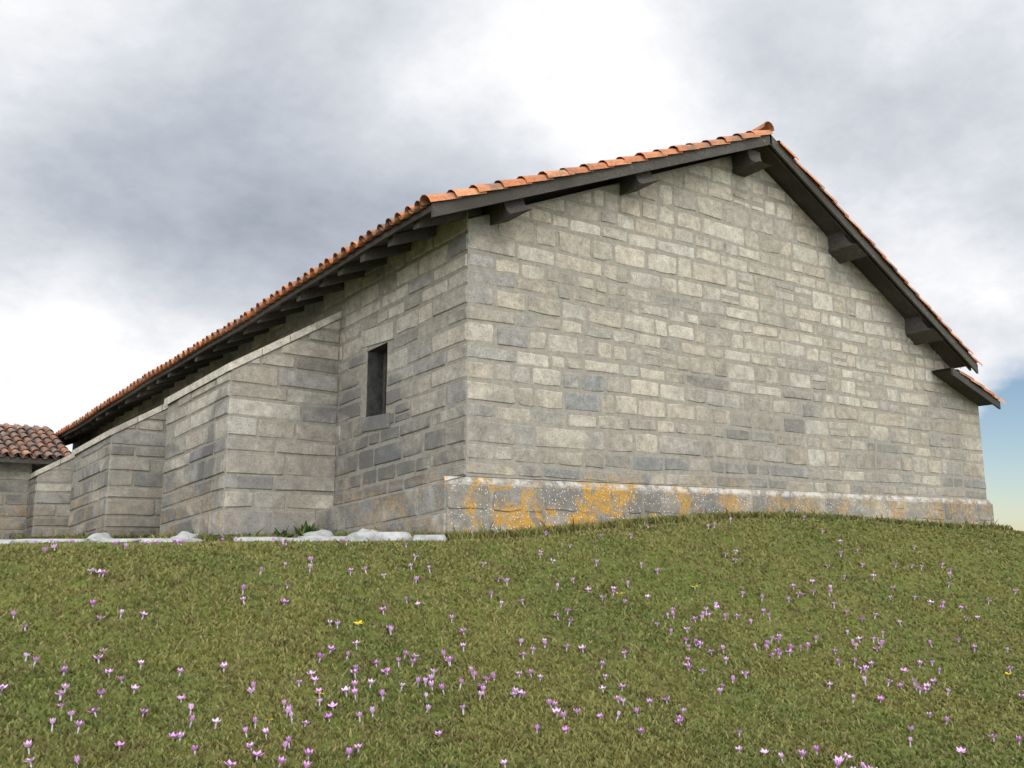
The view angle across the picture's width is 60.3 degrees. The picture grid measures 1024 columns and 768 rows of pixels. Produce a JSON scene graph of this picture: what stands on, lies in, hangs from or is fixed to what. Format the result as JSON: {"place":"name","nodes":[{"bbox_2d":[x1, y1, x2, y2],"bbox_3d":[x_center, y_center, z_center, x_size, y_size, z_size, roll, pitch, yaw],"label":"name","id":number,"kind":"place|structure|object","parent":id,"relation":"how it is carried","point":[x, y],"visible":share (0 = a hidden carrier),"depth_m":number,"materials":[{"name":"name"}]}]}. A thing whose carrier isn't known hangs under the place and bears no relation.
{"place":"outdoors","nodes":[
{"label":"outdoors","id":0,"kind":"place"},
{"bbox_2d":[0,462,31,538],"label":"annex wall","id":1,"kind":"structure","parent":0,"point":[14,486],"depth_m":19.07,"materials":[{"name":"grey stone"}]},
{"bbox_2d":[0,424,67,472],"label":"annex roof deck","id":2,"kind":"structure","parent":1,"relation":"on","point":[39,462],"depth_m":19.04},
{"bbox_2d":[0,423,70,459],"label":"annex roof tiles","id":3,"kind":"object","parent":2,"relation":"on","point":[21,444],"visible":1,"depth_m":19.88,"materials":[{"name":"brown ceramic"}]},
{"bbox_2d":[0,516,1023,767],"bbox_3d":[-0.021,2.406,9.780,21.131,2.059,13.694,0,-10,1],"label":"grass","id":4,"kind":"structure","parent":0,"point":[176,554],"depth_m":6.76,"materials":[{"name":"green plant"}]},
{"bbox_2d":[0,540,36,543],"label":"limestone slab","id":5,"kind":"structure","parent":4,"relation":"on","point":[16,541],"depth_m":11.47,"materials":[{"name":"white stone"}]},
{"bbox_2d":[29,454,74,478],"bbox_3d":[-10.308,4.088,19.954,1.700,6.068,2.280,9,-13,-40],"label":"buttress coping","id":6,"kind":"object","parent":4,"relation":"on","point":[49,466],"visible":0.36,"depth_m":19.14,"materials":[{"name":"stone"}]},
{"bbox_2d":[25,475,37,537],"bbox_3d":[-10.923,4.539,19.330,0.032,4.965,2.202,9,-13,-40],"label":"buttress","id":7,"kind":"object","parent":6,"relation":"attached to","point":[31,507],"visible":0.17,"depth_m":19.00,"materials":[{"name":"stone"}]},
{"bbox_2d":[32,458,73,536],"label":"buttress","id":8,"kind":"structure","parent":6,"relation":"attached to","point":[52,502],"depth_m":19.08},
{"bbox_2d":[15,539,90,542],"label":"limestone slab","id":9,"kind":"structure","parent":4,"relation":"on","point":[60,540],"depth_m":12.43,"materials":[{"name":"white stone"}]},
{"bbox_2d":[86,532,113,538],"bbox_3d":[-6.366,2.390,13.598,0.445,0.202,0.620,7,-12,-33],"label":"rock","id":10,"kind":"object","parent":4,"relation":"on","point":[104,535],"visible":0.39,"depth_m":13.44,"materials":[{"name":"stone"}]},
{"bbox_2d":[88,539,137,542],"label":"limestone slab","id":11,"kind":"structure","parent":4,"relation":"on","point":[112,540],"depth_m":11.73,"materials":[{"name":"white stone"}]},
{"bbox_2d":[71,404,167,455],"bbox_3d":[-7.130,3.022,16.455,1.700,6.064,2.230,9,-13,-40],"label":"buttress coping","id":12,"kind":"object","parent":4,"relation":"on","point":[118,428],"visible":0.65,"depth_m":15.86,"materials":[{"name":"stone"}]},
{"bbox_2d":[68,435,110,536],"bbox_3d":[-7.744,3.473,15.831,0.030,4.960,2.150,9,-13,-40],"label":"buttress","id":13,"kind":"object","parent":12,"relation":"attached to","point":[87,508],"visible":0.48,"depth_m":16.00,"materials":[{"name":"stone"}]},
{"bbox_2d":[104,408,167,536],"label":"buttress","id":14,"kind":"structure","parent":12,"relation":"attached to","point":[135,480],"depth_m":15.65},
{"bbox_2d":[137,538,202,541],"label":"limestone slab","id":15,"kind":"structure","parent":4,"relation":"on","point":[168,539],"depth_m":11.11,"materials":[{"name":"white stone"}]},
{"bbox_2d":[171,531,199,538],"bbox_3d":[-4.338,2.062,11.763,0.436,0.196,0.544,7,-12,-33],"label":"rock","id":16,"kind":"object","parent":4,"relation":"on","point":[184,534],"visible":0.29,"depth_m":11.62,"materials":[{"name":"stone"}]},
{"bbox_2d":[164,311,341,405],"bbox_3d":[-3.936,1.950,12.937,1.700,6.073,2.330,9,-13,-40],"label":"buttress coping","id":17,"kind":"object","parent":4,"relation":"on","point":[250,357],"visible":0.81,"depth_m":12.51,"materials":[{"name":"stone"}]},
{"bbox_2d":[159,370,230,540],"bbox_3d":[-4.549,2.401,12.313,0.033,4.969,2.250,9,-13,-41],"label":"buttress","id":18,"kind":"object","parent":17,"relation":"attached to","point":[193,481],"visible":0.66,"depth_m":12.42,"materials":[{"name":"stone"}]},
{"bbox_2d":[222,318,340,537],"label":"buttress","id":19,"kind":"structure","parent":17,"relation":"attached to","point":[280,449],"depth_m":12.28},
{"bbox_2d":[234,537,284,541],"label":"limestone slab","id":20,"kind":"structure","parent":4,"relation":"on","point":[246,539],"depth_m":11.06,"materials":[{"name":"white stone"}]},
{"bbox_2d":[72,210,467,505],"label":"side wall","id":21,"kind":"structure","parent":4,"relation":"on","point":[417,294],"depth_m":11.72,"materials":[{"name":"stone"}]},
{"bbox_2d":[359,321,393,431],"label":"window frame","id":22,"kind":"structure","parent":21,"relation":"attached to","point":[377,334],"depth_m":12.24,"materials":[{"name":"grey stone"}]},
{"bbox_2d":[321,342,464,509],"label":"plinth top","id":23,"kind":"structure","parent":21,"relation":"attached to","point":[375,382],"depth_m":12.46,"materials":[{"name":"stone"}]},
{"bbox_2d":[249,521,334,537],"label":"wall weeds","id":24,"kind":"object","parent":4,"relation":"on","point":[312,528],"depth_m":12.05,"materials":[{"name":"green plant"}]},
{"bbox_2d":[278,538,321,541],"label":"limestone slab","id":25,"kind":"structure","parent":4,"relation":"on","point":[302,539],"depth_m":9.82,"materials":[{"name":"white stone"}]},
{"bbox_2d":[303,529,333,535],"bbox_3d":[-2.510,1.999,11.514,0.374,0.204,0.635,7,-12,-33],"label":"rock","id":26,"kind":"object","parent":4,"relation":"on","point":[321,532],"visible":0.27,"depth_m":11.44,"materials":[{"name":"stone"}]},
{"bbox_2d":[297,536,345,540],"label":"limestone slab","id":27,"kind":"structure","parent":4,"relation":"on","point":[323,538],"depth_m":10.66,"materials":[{"name":"white stone"}]},
{"bbox_2d":[349,531,378,541],"bbox_3d":[-1.630,1.698,9.694,0.415,0.161,0.319,-7,-12,34],"label":"rock","id":28,"kind":"object","parent":4,"relation":"on","point":[362,535],"visible":0.44,"depth_m":9.55,"materials":[{"name":"stone"}]},
{"bbox_2d":[359,528,377,531],"bbox_3d":[-1.813,1.900,10.969,0.357,0.210,0.430,7,-12,-33],"label":"rock","id":29,"kind":"object","parent":4,"relation":"on","point":[363,529],"visible":0.1,"depth_m":10.91,"materials":[{"name":"stone"}]},
{"bbox_2d":[344,532,411,540],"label":"limestone slab","id":30,"kind":"structure","parent":4,"relation":"on","point":[393,536],"depth_m":9.85,"materials":[{"name":"white stone"}]},
{"bbox_2d":[315,480,446,534],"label":"side plinth","id":31,"kind":"structure","parent":4,"relation":"on","point":[424,507],"depth_m":10.94,"materials":[{"name":"stone"}]},
{"bbox_2d":[412,535,445,541],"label":"limestone slab","id":32,"kind":"structure","parent":4,"relation":"on","point":[438,538],"depth_m":9.66,"materials":[{"name":"white stone"}]},
{"bbox_2d":[7,506,1012,541],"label":"grass","id":33,"kind":"structure","parent":4,"relation":"on","point":[588,526],"depth_m":12.00,"materials":[{"name":"green plant"}]},
{"bbox_2d":[0,516,1023,767],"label":"crocus flowers","id":34,"kind":"object","parent":4,"relation":"on","point":[372,710],"visible":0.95,"depth_m":6.23,"materials":[{"name":"purple plant"}]},
{"bbox_2d":[446,481,993,537],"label":"plinth","id":35,"kind":"structure","parent":4,"relation":"on","point":[471,506],"depth_m":11.75,"materials":[{"name":"grey stone"}]},
{"bbox_2d":[444,476,991,502],"bbox_3d":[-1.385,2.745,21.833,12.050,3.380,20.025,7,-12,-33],"label":"plinth ledge","id":36,"kind":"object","parent":35,"relation":"on","point":[541,481],"depth_m":12.67,"materials":[{"name":"grey stone"}]},
{"bbox_2d":[0,0,1023,530],"label":"sky","id":37,"kind":"structure","parent":0,"point":[168,167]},
{"bbox_2d":[62,146,965,434],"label":"roof deck boards","id":38,"kind":"object","parent":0,"point":[796,192],"visible":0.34,"depth_m":14.76,"materials":[{"name":"brown wood"}]},
{"bbox_2d":[55,121,1005,436],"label":"roof tiles","id":39,"kind":"object","parent":38,"relation":"on","point":[767,127],"visible":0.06,"depth_m":12.81,"materials":[{"name":"orange ceramic"}]},
{"bbox_2d":[58,206,481,445],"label":"rafter tails","id":40,"kind":"object","parent":39,"relation":"attached to","point":[399,243],"visible":0.78,"depth_m":13.50,"materials":[{"name":"brown wood"}]},
{"bbox_2d":[478,149,943,344],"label":"roof beams","id":41,"kind":"structure","parent":39,"relation":"attached to","point":[843,247],"depth_m":13.88,"materials":[{"name":"brown wood"}]},
{"bbox_2d":[431,134,1000,408],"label":"barge boards","id":42,"kind":"object","parent":39,"relation":"attached to","point":[956,380],"visible":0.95,"depth_m":13.97,"materials":[{"name":"brown wood"}]},
{"bbox_2d":[340,135,763,258],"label":"roof tiles","id":43,"kind":"structure","parent":38,"relation":"on","point":[537,181],"depth_m":11.31,"materials":[{"name":"orange ceramic"}]},
{"bbox_2d":[466,156,986,499],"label":"gable wall","id":44,"kind":"structure","parent":0,"point":[716,323],"depth_m":13.05,"materials":[{"name":"grey stone"}]}
]}

